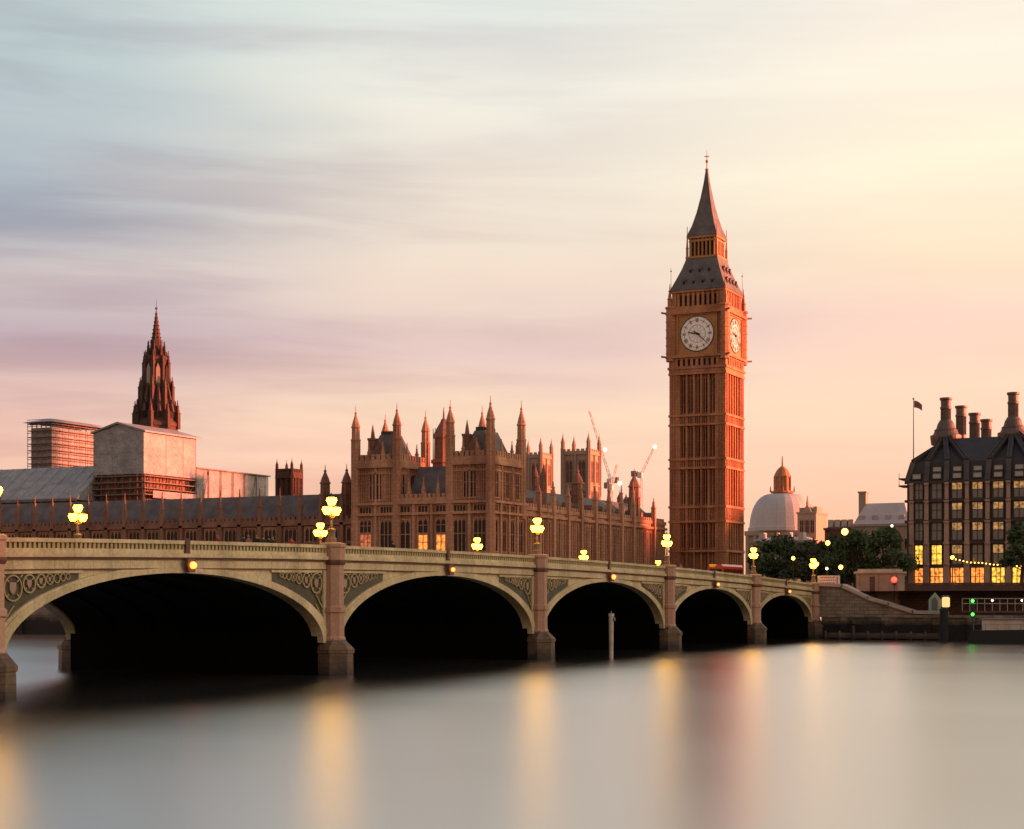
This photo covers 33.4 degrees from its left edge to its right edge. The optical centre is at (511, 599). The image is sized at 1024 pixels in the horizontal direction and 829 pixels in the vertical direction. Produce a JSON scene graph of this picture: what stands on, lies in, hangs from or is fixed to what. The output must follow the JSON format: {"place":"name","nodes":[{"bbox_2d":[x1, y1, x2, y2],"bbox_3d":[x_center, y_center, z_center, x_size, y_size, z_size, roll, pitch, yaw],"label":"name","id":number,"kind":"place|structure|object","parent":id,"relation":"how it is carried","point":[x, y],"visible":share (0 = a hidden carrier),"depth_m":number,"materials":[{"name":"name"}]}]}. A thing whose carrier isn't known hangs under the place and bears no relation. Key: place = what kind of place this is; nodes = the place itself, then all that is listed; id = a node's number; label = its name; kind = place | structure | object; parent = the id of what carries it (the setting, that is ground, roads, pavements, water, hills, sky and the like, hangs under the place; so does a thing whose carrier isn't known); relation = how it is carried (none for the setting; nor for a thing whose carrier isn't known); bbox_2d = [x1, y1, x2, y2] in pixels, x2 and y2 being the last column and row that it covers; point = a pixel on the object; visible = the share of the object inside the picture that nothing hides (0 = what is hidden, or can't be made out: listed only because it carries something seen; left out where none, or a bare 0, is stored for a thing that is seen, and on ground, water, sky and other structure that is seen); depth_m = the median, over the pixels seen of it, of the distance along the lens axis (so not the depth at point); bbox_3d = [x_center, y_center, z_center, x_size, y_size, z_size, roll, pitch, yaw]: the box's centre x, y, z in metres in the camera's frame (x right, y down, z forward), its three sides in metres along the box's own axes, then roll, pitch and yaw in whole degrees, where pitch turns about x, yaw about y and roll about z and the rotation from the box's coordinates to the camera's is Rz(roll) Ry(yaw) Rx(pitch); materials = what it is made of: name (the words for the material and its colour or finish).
{"place":"outdoors","nodes":[
{"label":"outdoors","id":0,"kind":"place"},
{"bbox_2d":[24,419,101,468],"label":"scaffold tower","id":1,"kind":"structure","parent":0,"point":[51,446],"depth_m":375.59,"materials":[{"name":"metal"}]},
{"bbox_2d":[0,633,1023,828],"bbox_3d":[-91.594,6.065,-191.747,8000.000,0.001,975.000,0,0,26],"label":"river water","id":2,"kind":"structure","parent":0,"point":[779,733],"depth_m":72.63,"materials":[{"name":"grey liquid"}]},
{"bbox_2d":[14,606,65,633],"bbox_3d":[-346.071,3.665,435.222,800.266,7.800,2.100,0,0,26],"label":"terrace wall","id":3,"kind":"structure","parent":2,"relation":"in","point":[42,619],"depth_m":310.14,"materials":[{"name":"stone"}]},
{"bbox_2d":[0,534,822,701],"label":"road bridge","id":4,"kind":"structure","parent":2,"relation":"in","point":[324,608],"depth_m":146.39,"materials":[{"name":"stone"}]},
{"bbox_2d":[68,501,86,537],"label":"bridge lamp","id":5,"kind":"object","parent":4,"relation":"on","point":[73,516],"visible":0.94,"depth_m":149.66,"materials":[{"name":"glass"}]},
{"bbox_2d":[313,520,326,543],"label":"bridge lamp","id":6,"kind":"object","parent":4,"relation":"on","point":[318,531],"visible":0.8,"depth_m":185.75,"materials":[{"name":"glass"}]},
{"bbox_2d":[322,493,340,541],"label":"bridge lamp","id":7,"kind":"object","parent":4,"relation":"on","point":[328,510],"visible":1,"depth_m":138.41,"materials":[{"name":"glass"}]},
{"bbox_2d":[530,515,543,553],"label":"bridge lamp","id":8,"kind":"object","parent":4,"relation":"on","point":[536,527],"visible":1,"depth_m":174.48,"materials":[{"name":"glass"}]},
{"bbox_2d":[662,532,671,564],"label":"bridge lamp","id":9,"kind":"object","parent":4,"relation":"on","point":[666,543],"visible":1,"depth_m":208.76,"materials":[{"name":"glass"}]},
{"bbox_2d":[749,545,757,573],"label":"bridge lamp","id":10,"kind":"object","parent":4,"relation":"on","point":[753,555],"visible":1,"depth_m":240.32,"materials":[{"name":"glass"}]},
{"bbox_2d":[608,611,614,657],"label":"marker post","id":11,"kind":"object","parent":2,"relation":"in","point":[611,624],"visible":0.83,"depth_m":177.09,"materials":[{"name":"white paint"}]},
{"bbox_2d":[824,631,939,639],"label":"landing stage","id":12,"kind":"object","parent":2,"relation":"in","point":[853,635],"visible":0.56,"depth_m":259.34,"materials":[{"name":"wood"}]},
{"bbox_2d":[821,615,1023,639],"bbox_3d":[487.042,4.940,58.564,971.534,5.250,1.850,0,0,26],"label":"embankment wall","id":13,"kind":"structure","parent":2,"relation":"in","point":[959,627],"depth_m":261.75,"materials":[{"name":"stone"}]},
{"bbox_2d":[939,607,948,640],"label":"mooring post","id":14,"kind":"object","parent":2,"relation":"in","point":[943,623],"visible":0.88,"depth_m":251.51,"materials":[{"name":"black metal"}]},
{"bbox_2d":[967,618,1023,643],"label":"landing pontoon","id":15,"kind":"object","parent":2,"relation":"on","point":[1003,630],"visible":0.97,"depth_m":238.41,"materials":[{"name":"black paint"}]},
{"bbox_2d":[0,0,1023,618],"label":"sky","id":16,"kind":"structure","parent":0,"point":[325,209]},
{"bbox_2d":[708,564,742,573],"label":"double decker bus","id":17,"kind":"object","parent":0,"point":[736,569],"visible":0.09,"depth_m":275.17,"materials":[{"name":"red paint"}]},
{"bbox_2d":[929,593,940,612],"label":"pier sign","id":18,"kind":"object","parent":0,"point":[934,603],"visible":0.94,"depth_m":257.96,"materials":[{"name":"grey"}]},
{"bbox_2d":[962,598,1023,612],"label":"gangway","id":19,"kind":"object","parent":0,"point":[992,603],"visible":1,"depth_m":248.62,"materials":[{"name":"white paint"}]},
{"bbox_3d":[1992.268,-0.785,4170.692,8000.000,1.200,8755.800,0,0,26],"label":"ground","id":20,"kind":"structure","parent":0,"visible":0},
{"bbox_2d":[131,304,180,430],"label":"spire tower","id":21,"kind":"structure","parent":20,"relation":"on","point":[155,405],"depth_m":347.62,"materials":[{"name":"stone"}]},
{"bbox_2d":[0,464,350,545],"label":"palace river front","id":22,"kind":"structure","parent":20,"relation":"on","point":[283,519],"depth_m":312.52,"materials":[{"name":"stone"}]},
{"bbox_2d":[0,466,99,503],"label":"scaffold roof","id":23,"kind":"structure","parent":22,"relation":"attached to","point":[44,485],"depth_m":337.47,"materials":[{"name":"grey metal"}]},
{"bbox_2d":[90,422,202,500],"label":"scaffold shelter","id":24,"kind":"object","parent":22,"relation":"attached to","point":[133,461],"visible":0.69,"depth_m":332.53,"materials":[{"name":"metal"}]},
{"bbox_2d":[185,529,196,540],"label":"window","id":25,"kind":"structure","parent":22,"relation":"in","point":[191,534],"depth_m":311.58,"materials":[{"name":"stone"}]},
{"bbox_2d":[204,529,216,540],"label":"window","id":26,"kind":"structure","parent":22,"relation":"in","point":[209,534],"depth_m":309.76,"materials":[{"name":"stone"}]},
{"bbox_2d":[224,528,235,541],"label":"window","id":27,"kind":"structure","parent":22,"relation":"in","point":[229,533],"depth_m":307.88,"materials":[{"name":"stone"}]},
{"bbox_2d":[190,467,270,497],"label":"scaffold screen","id":28,"kind":"object","parent":22,"relation":"attached to","point":[211,483],"visible":0.34,"depth_m":354.74,"materials":[{"name":"white fabric"}]},
{"bbox_2d":[244,528,255,541],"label":"window","id":29,"kind":"structure","parent":22,"relation":"in","point":[251,532],"depth_m":306.04,"materials":[{"name":"stone"}]},
{"bbox_2d":[264,527,275,539],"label":"window","id":30,"kind":"structure","parent":22,"relation":"in","point":[270,532],"depth_m":304.21,"materials":[{"name":"stone"}]},
{"bbox_2d":[284,527,296,542],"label":"window","id":31,"kind":"structure","parent":22,"relation":"in","point":[288,531],"depth_m":302.36,"materials":[{"name":"stone"}]},
{"bbox_2d":[304,526,317,544],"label":"window","id":32,"kind":"structure","parent":22,"relation":"in","point":[309,537],"depth_m":300.60,"materials":[{"name":"stone"}]},
{"bbox_2d":[275,459,302,495],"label":"square tower","id":33,"kind":"structure","parent":20,"relation":"on","point":[288,481],"depth_m":343.45,"materials":[{"name":"stone"}]},
{"bbox_2d":[351,395,527,554],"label":"palace pavilion","id":34,"kind":"structure","parent":20,"relation":"on","point":[451,499],"depth_m":288.90,"materials":[{"name":"stone"}]},
{"bbox_2d":[359,534,371,546],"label":"window","id":35,"kind":"structure","parent":34,"relation":"in","point":[364,539],"depth_m":292.24,"materials":[{"name":"glass"}]},
{"bbox_2d":[359,519,371,533],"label":"window","id":36,"kind":"structure","parent":34,"relation":"in","point":[365,525],"depth_m":292.27,"materials":[{"name":"stone"}]},
{"bbox_2d":[369,471,382,500],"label":"window","id":37,"kind":"structure","parent":34,"relation":"in","point":[381,475],"depth_m":291.28,"materials":[{"name":"glass"}]},
{"bbox_2d":[379,519,391,547],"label":"window","id":38,"kind":"structure","parent":34,"relation":"in","point":[385,524],"depth_m":290.57,"materials":[{"name":"glass"}]},
{"bbox_2d":[400,519,410,548],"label":"window","id":39,"kind":"structure","parent":34,"relation":"in","point":[405,524],"depth_m":288.87,"materials":[{"name":"glass"}]},
{"bbox_2d":[417,534,427,548],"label":"window","id":40,"kind":"structure","parent":34,"relation":"in","point":[422,538],"depth_m":287.46,"materials":[{"name":"glass"}]},
{"bbox_2d":[417,518,427,533],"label":"window","id":41,"kind":"structure","parent":34,"relation":"in","point":[422,523],"depth_m":287.46,"materials":[{"name":"glass"}]},
{"bbox_2d":[435,534,444,549],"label":"window","id":42,"kind":"structure","parent":34,"relation":"in","point":[439,538],"depth_m":285.99,"materials":[{"name":"glass"}]},
{"bbox_2d":[435,517,444,533],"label":"window","id":43,"kind":"structure","parent":34,"relation":"in","point":[439,522],"depth_m":285.99,"materials":[{"name":"stone"}]},
{"bbox_2d":[453,518,465,551],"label":"window","id":44,"kind":"structure","parent":34,"relation":"in","point":[459,523],"depth_m":284.46,"materials":[{"name":"glass"}]},
{"bbox_2d":[463,468,476,497],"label":"window","id":45,"kind":"structure","parent":34,"relation":"in","point":[465,486],"depth_m":283.77,"materials":[{"name":"glass"}]},
{"bbox_2d":[473,517,485,551],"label":"window","id":46,"kind":"structure","parent":34,"relation":"in","point":[479,523],"depth_m":282.80,"materials":[{"name":"stone"}]},
{"bbox_2d":[502,518,506,552],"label":"window","id":47,"kind":"structure","parent":34,"relation":"in","point":[504,520],"depth_m":286.76,"materials":[{"name":"glass"}]},
{"bbox_2d":[504,471,509,499],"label":"window","id":48,"kind":"structure","parent":34,"relation":"in","point":[506,475],"depth_m":287.39,"materials":[{"name":"stone"}]},
{"bbox_2d":[511,519,514,552],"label":"window","id":49,"kind":"structure","parent":34,"relation":"in","point":[512,520],"depth_m":289.40,"materials":[{"name":"glass"}]},
{"bbox_2d":[515,472,519,500],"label":"window","id":50,"kind":"structure","parent":34,"relation":"in","point":[517,477],"depth_m":291.42,"materials":[{"name":"glass"}]},
{"bbox_2d":[519,520,523,553],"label":"window","id":51,"kind":"structure","parent":34,"relation":"in","point":[520,521],"depth_m":292.27,"materials":[{"name":"glass"}]},
{"bbox_2d":[515,438,553,492],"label":"church tower","id":52,"kind":"structure","parent":20,"relation":"on","point":[539,458],"depth_m":581.29,"materials":[{"name":"stone"}]},
{"bbox_2d":[561,431,601,499],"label":"church tower","id":53,"kind":"structure","parent":20,"relation":"on","point":[588,461],"depth_m":566.78,"materials":[{"name":"stone"}]},
{"bbox_2d":[565,460,572,482],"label":"window","id":54,"kind":"structure","parent":53,"relation":"in","point":[568,463],"depth_m":566.75,"materials":[{"name":"glass"}]},
{"bbox_2d":[578,459,585,482],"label":"window","id":55,"kind":"structure","parent":53,"relation":"in","point":[581,462],"depth_m":564.75,"materials":[{"name":"glass"}]},
{"bbox_2d":[526,461,666,564],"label":"palace wing","id":56,"kind":"structure","parent":20,"relation":"on","point":[626,529],"depth_m":331.89,"materials":[{"name":"brown stone"}]},
{"bbox_2d":[589,410,618,495],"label":"tower crane","id":57,"kind":"object","parent":20,"relation":"on","point":[609,479],"visible":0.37,"depth_m":639.73,"materials":[{"name":"white paint"}]},
{"bbox_2d":[631,445,656,509],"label":"tower crane","id":58,"kind":"object","parent":20,"relation":"on","point":[639,475],"visible":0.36,"depth_m":639.71,"materials":[{"name":"white paint"}]},
{"bbox_2d":[661,156,751,573],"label":"clock tower","id":59,"kind":"structure","parent":20,"relation":"on","point":[707,318],"depth_m":363.51,"materials":[{"name":"stone"}]},
{"bbox_2d":[681,471,685,504],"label":"window","id":60,"kind":"structure","parent":59,"relation":"in","point":[681,471],"depth_m":364.45,"materials":[{"name":"glass"}]},
{"bbox_2d":[681,378,685,414],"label":"window","id":61,"kind":"structure","parent":59,"relation":"in","point":[681,378],"depth_m":364.45,"materials":[{"name":"glass"}]},
{"bbox_2d":[703,470,707,504],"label":"window","id":62,"kind":"structure","parent":59,"relation":"in","point":[703,470],"depth_m":362.32,"materials":[{"name":"glass"}]},
{"bbox_2d":[703,426,707,456],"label":"window","id":63,"kind":"structure","parent":59,"relation":"in","point":[706,426],"depth_m":362.32,"materials":[{"name":"glass"}]},
{"bbox_2d":[703,377,707,412],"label":"window","id":64,"kind":"structure","parent":59,"relation":"in","point":[703,377],"depth_m":362.32,"materials":[{"name":"glass"}]},
{"bbox_2d":[744,456,809,574],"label":"domed hall","id":65,"kind":"structure","parent":20,"relation":"on","point":[777,509],"depth_m":513.61,"materials":[{"name":"stone"}]},
{"bbox_2d":[754,532,807,581],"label":"tree","id":66,"kind":"object","parent":20,"relation":"on","point":[775,547],"visible":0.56,"depth_m":328.50,"materials":[{"name":"green plant"}]},
{"bbox_2d":[749,532,822,582],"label":"office building","id":67,"kind":"structure","parent":20,"relation":"on","point":[801,537],"depth_m":467.36,"materials":[{"name":"stone"}]},
{"bbox_2d":[773,540,835,581],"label":"tree","id":68,"kind":"object","parent":20,"relation":"on","point":[803,570],"visible":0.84,"depth_m":316.88,"materials":[{"name":"green plant"}]},
{"bbox_2d":[796,496,827,541],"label":"stone turret house","id":69,"kind":"structure","parent":20,"relation":"on","point":[811,521],"depth_m":484.84,"materials":[{"name":"beige stone"}]},
{"bbox_2d":[808,534,852,583],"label":"tree","id":70,"kind":"object","parent":20,"relation":"on","point":[823,545],"visible":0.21,"depth_m":338.42,"materials":[{"name":"green plant"}]},
{"bbox_2d":[823,519,855,585],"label":"office building","id":71,"kind":"structure","parent":20,"relation":"on","point":[834,527],"depth_m":454.12,"materials":[{"name":"grey glass"}]},
{"bbox_2d":[819,528,880,587],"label":"tree","id":72,"kind":"object","parent":20,"relation":"on","point":[854,555],"visible":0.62,"depth_m":312.00,"materials":[{"name":"green plant"}]},
{"bbox_2d":[850,491,906,586],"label":"office building","id":73,"kind":"structure","parent":20,"relation":"on","point":[872,516],"depth_m":418.51,"materials":[{"name":"stone"}]},
{"bbox_2d":[854,569,906,604],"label":"stone kiosk","id":74,"kind":"object","parent":20,"relation":"on","point":[877,583],"visible":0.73,"depth_m":271.33,"materials":[{"name":"beige stone"}]},
{"bbox_2d":[818,583,949,616],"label":"stone stair","id":75,"kind":"object","parent":20,"relation":"on","point":[840,599],"visible":0.73,"depth_m":266.00,"materials":[{"name":"stone"}]},
{"bbox_2d":[818,575,839,583],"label":"hoarding","id":76,"kind":"object","parent":75,"relation":"on","point":[830,579],"visible":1,"depth_m":267.92,"materials":[{"name":"pink paint"}]},
{"bbox_2d":[852,526,919,577],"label":"tree","id":77,"kind":"object","parent":20,"relation":"on","point":[893,555],"visible":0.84,"depth_m":306.36,"materials":[{"name":"green plant"}]},
{"bbox_2d":[898,392,1023,584],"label":"bronze office block","id":78,"kind":"structure","parent":20,"relation":"on","point":[964,501],"depth_m":308.21,"materials":[{"name":"stone"}]},
{"bbox_2d":[914,545,922,564],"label":"window","id":79,"kind":"structure","parent":78,"relation":"in","point":[918,549],"depth_m":310.82,"materials":[{"name":"yellow glass"}]},
{"bbox_2d":[914,523,922,541],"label":"window","id":80,"kind":"structure","parent":78,"relation":"in","point":[918,528],"depth_m":310.90,"materials":[{"name":"grey glass"}]},
{"bbox_2d":[914,503,922,519],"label":"window","id":81,"kind":"structure","parent":78,"relation":"in","point":[918,507],"depth_m":310.90,"materials":[{"name":"grey glass"}]},
{"bbox_2d":[914,484,922,499],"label":"window","id":82,"kind":"structure","parent":78,"relation":"in","point":[918,488],"depth_m":310.90,"materials":[{"name":"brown glass"}]},
{"bbox_2d":[930,568,942,582],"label":"window","id":83,"kind":"structure","parent":78,"relation":"in","point":[936,574],"depth_m":309.53,"materials":[{"name":"orange glass"}]},
{"bbox_2d":[931,544,942,564],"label":"window","id":84,"kind":"structure","parent":78,"relation":"in","point":[937,550],"depth_m":309.38,"materials":[{"name":"yellow glass"}]},
{"bbox_2d":[931,523,942,540],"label":"window","id":85,"kind":"structure","parent":78,"relation":"in","point":[936,528],"depth_m":309.38,"materials":[{"name":"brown glass"}]},
{"bbox_2d":[931,502,942,519],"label":"window","id":86,"kind":"structure","parent":78,"relation":"in","point":[936,507],"depth_m":309.38,"materials":[{"name":"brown glass"}]},
{"bbox_2d":[931,483,942,499],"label":"window","id":87,"kind":"structure","parent":78,"relation":"in","point":[936,488],"depth_m":309.38,"materials":[{"name":"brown glass"}]},
{"bbox_2d":[951,544,962,564],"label":"window","id":88,"kind":"structure","parent":78,"relation":"in","point":[956,549],"depth_m":307.88,"materials":[{"name":"black glass"}]},
{"bbox_2d":[951,522,962,540],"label":"window","id":89,"kind":"structure","parent":78,"relation":"in","point":[956,527],"depth_m":307.88,"materials":[{"name":"glass"}]},
{"bbox_2d":[951,502,962,518],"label":"window","id":90,"kind":"structure","parent":78,"relation":"in","point":[956,507],"depth_m":307.88,"materials":[{"name":"glass"}]},
{"bbox_2d":[951,483,962,498],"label":"window","id":91,"kind":"structure","parent":78,"relation":"in","point":[956,488],"depth_m":307.88,"materials":[{"name":"brown glass"}]},
{"bbox_2d":[950,568,963,584],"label":"window","id":92,"kind":"structure","parent":78,"relation":"in","point":[958,573],"depth_m":307.95,"materials":[{"name":"orange glass"}]},
{"bbox_2d":[970,567,983,582],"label":"window","id":93,"kind":"structure","parent":78,"relation":"in","point":[976,574],"depth_m":306.38,"materials":[{"name":"orange glass"}]},
{"bbox_2d":[972,544,982,564],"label":"window","id":94,"kind":"structure","parent":78,"relation":"in","point":[977,549],"depth_m":306.23,"materials":[{"name":"black glass"}]},
{"bbox_2d":[972,522,982,540],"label":"window","id":95,"kind":"structure","parent":78,"relation":"in","point":[977,527],"depth_m":306.23,"materials":[{"name":"glass"}]},
{"bbox_2d":[972,501,982,518],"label":"window","id":96,"kind":"structure","parent":78,"relation":"in","point":[977,508],"depth_m":306.23,"materials":[{"name":"glass"}]},
{"bbox_2d":[972,482,982,497],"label":"window","id":97,"kind":"structure","parent":78,"relation":"in","point":[977,487],"depth_m":306.23,"materials":[{"name":"glass"}]},
{"bbox_2d":[992,544,1003,564],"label":"window","id":98,"kind":"structure","parent":78,"relation":"in","point":[997,549],"depth_m":304.81,"materials":[{"name":"glass"}]},
{"bbox_2d":[992,521,1003,539],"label":"window","id":99,"kind":"structure","parent":78,"relation":"in","point":[997,527],"depth_m":304.66,"materials":[{"name":"grey glass"}]},
{"bbox_2d":[992,501,1003,518],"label":"window","id":100,"kind":"structure","parent":78,"relation":"in","point":[997,506],"depth_m":304.73,"materials":[{"name":"brown glass"}]},
{"bbox_2d":[992,481,1003,497],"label":"window","id":101,"kind":"structure","parent":78,"relation":"in","point":[997,487],"depth_m":304.66,"materials":[{"name":"brown glass"}]},
{"bbox_2d":[991,567,1004,582],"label":"window","id":102,"kind":"structure","parent":78,"relation":"in","point":[997,573],"depth_m":304.88,"materials":[{"name":"yellow glass"}]},
{"bbox_2d":[1013,500,1023,517],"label":"window","id":103,"kind":"structure","parent":78,"relation":"in","point":[1018,507],"depth_m":303.25,"materials":[{"name":"brown glass"}]},
{"bbox_2d":[1013,481,1023,496],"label":"window","id":104,"kind":"structure","parent":78,"relation":"in","point":[1018,486],"depth_m":303.25,"materials":[{"name":"brown glass"}]},
{"bbox_2d":[900,590,1023,614],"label":"retaining wall","id":105,"kind":"structure","parent":20,"relation":"on","point":[917,600],"depth_m":267.14,"materials":[{"name":"brown stone"}]},
{"bbox_2d":[905,582,1023,590],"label":"garden wall","id":106,"kind":"structure","parent":20,"relation":"on","point":[962,586],"depth_m":287.30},
{"bbox_2d":[998,521,1023,581],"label":"tree","id":107,"kind":"object","parent":20,"relation":"on","point":[1015,537],"visible":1,"depth_m":283.25,"materials":[{"name":"green plant"}]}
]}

